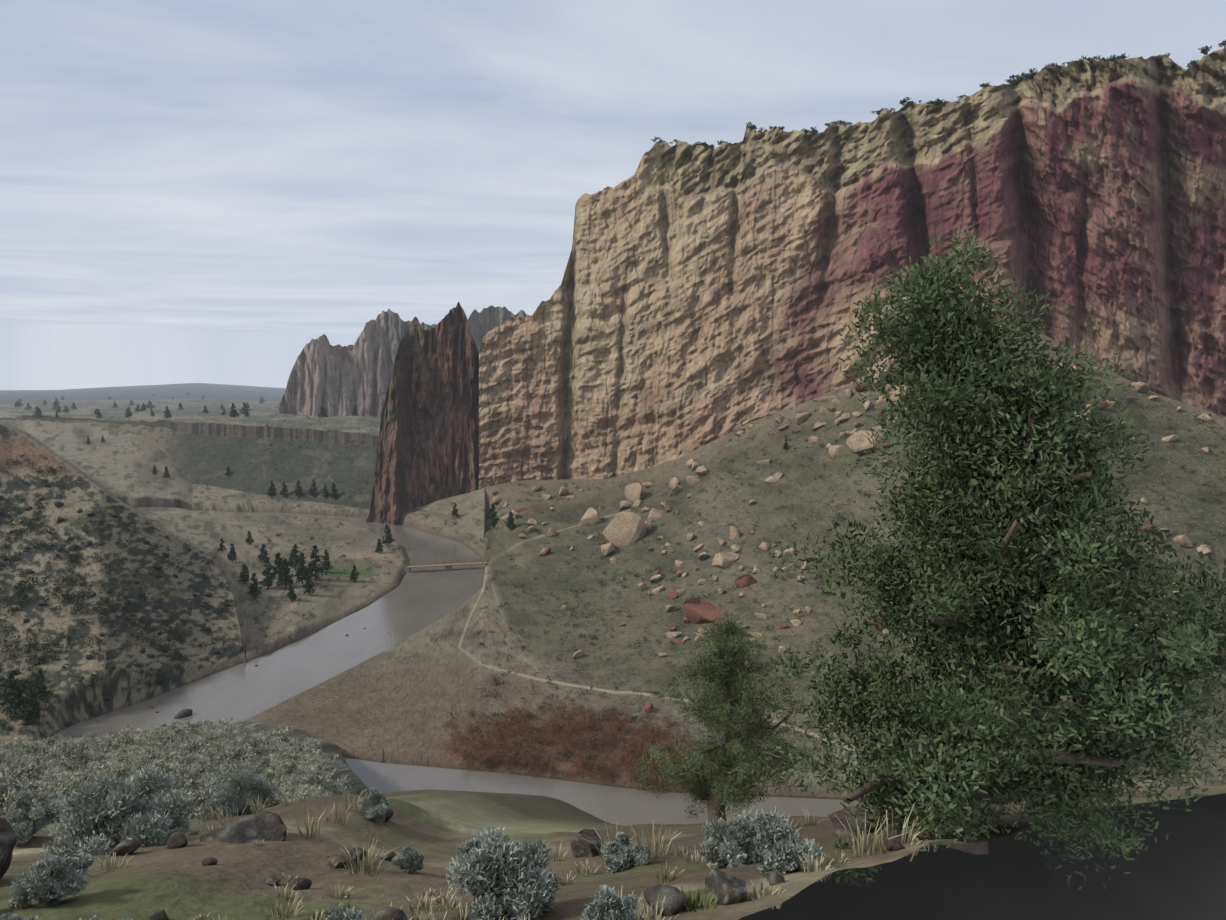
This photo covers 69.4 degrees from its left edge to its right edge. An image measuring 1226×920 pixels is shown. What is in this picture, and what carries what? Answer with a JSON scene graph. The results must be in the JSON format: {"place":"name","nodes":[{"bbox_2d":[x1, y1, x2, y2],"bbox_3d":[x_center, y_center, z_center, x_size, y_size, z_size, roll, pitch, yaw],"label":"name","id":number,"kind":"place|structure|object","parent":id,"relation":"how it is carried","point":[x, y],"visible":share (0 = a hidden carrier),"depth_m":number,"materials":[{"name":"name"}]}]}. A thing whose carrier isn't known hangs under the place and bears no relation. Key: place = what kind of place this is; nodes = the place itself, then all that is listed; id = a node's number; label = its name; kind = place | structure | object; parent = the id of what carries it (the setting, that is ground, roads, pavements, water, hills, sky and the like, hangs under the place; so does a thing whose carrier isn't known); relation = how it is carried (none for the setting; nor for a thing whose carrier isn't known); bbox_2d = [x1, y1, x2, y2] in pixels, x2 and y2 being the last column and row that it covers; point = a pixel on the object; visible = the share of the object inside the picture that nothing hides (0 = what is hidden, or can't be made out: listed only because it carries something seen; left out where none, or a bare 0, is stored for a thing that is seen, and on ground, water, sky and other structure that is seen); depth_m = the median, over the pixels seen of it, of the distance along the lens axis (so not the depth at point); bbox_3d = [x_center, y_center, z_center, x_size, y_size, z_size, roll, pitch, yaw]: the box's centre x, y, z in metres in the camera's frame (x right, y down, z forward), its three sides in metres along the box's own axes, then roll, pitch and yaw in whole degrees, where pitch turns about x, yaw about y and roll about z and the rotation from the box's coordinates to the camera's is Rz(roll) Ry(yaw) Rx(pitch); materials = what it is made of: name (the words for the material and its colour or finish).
{"place":"outdoors","nodes":[
{"label":"outdoors","id":0,"kind":"place"},
{"bbox_2d":[0,322,1225,919],"bbox_3d":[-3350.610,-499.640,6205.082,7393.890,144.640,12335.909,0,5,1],"label":"terrain","id":1,"kind":"structure","parent":0,"point":[396,702],"depth_m":205.89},
{"bbox_2d":[276,305,528,416],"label":"cliffs","id":2,"kind":"structure","parent":1,"relation":"on","point":[338,380],"depth_m":924.94,"materials":[{"name":"grey stone"}]},
{"bbox_2d":[365,302,478,524],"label":"spire","id":3,"kind":"structure","parent":1,"relation":"on","point":[428,448],"depth_m":417.66,"materials":[{"name":"brown stone"}]},
{"bbox_2d":[404,558,488,571],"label":"footbridge","id":4,"kind":"object","parent":1,"relation":"on","point":[447,565],"visible":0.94,"depth_m":297.13,"materials":[{"name":"brown wood"}]},
{"bbox_2d":[0,784,904,919],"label":"foreground rocks","id":5,"kind":"object","parent":1,"relation":"on","point":[271,826],"visible":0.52,"depth_m":6.91,"materials":[{"name":"grey stone"}]},
{"bbox_2d":[0,761,994,919],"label":"sagebrush","id":6,"kind":"object","parent":1,"relation":"on","point":[501,878],"depth_m":5.78,"materials":[{"name":"green plant"}]},
{"bbox_2d":[4,786,1013,919],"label":"grass tufts","id":7,"kind":"object","parent":1,"relation":"on","point":[639,915],"visible":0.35,"depth_m":5.34,"materials":[{"name":"beige plant"}]},
{"bbox_2d":[0,345,1211,729],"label":"talus boulders","id":8,"kind":"object","parent":1,"relation":"on","point":[624,529],"visible":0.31,"depth_m":252.42,"materials":[{"name":"beige stone"}]},
{"bbox_2d":[0,40,1225,823],"bbox_3d":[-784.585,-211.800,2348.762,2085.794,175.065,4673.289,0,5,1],"label":"shrubs","id":9,"kind":"object","parent":1,"relation":"on","point":[64,784],"visible":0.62,"depth_m":149.25,"materials":[{"name":"green plant"}]},
{"bbox_2d":[479,46,1225,488],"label":"cliff","id":10,"kind":"structure","parent":1,"relation":"on","point":[701,296],"depth_m":319.24,"materials":[{"name":"beige stone"}]},
{"bbox_2d":[0,0,1225,389],"label":"sky","id":11,"kind":"structure","parent":0,"point":[192,191],"materials":[{"name":"grey"}]},
{"bbox_2d":[50,511,1225,919],"bbox_3d":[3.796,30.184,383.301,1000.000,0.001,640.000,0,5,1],"label":"river","id":12,"kind":"structure","parent":0,"point":[1178,873],"depth_m":125.01,"materials":[{"name":"liquid"}]}
]}

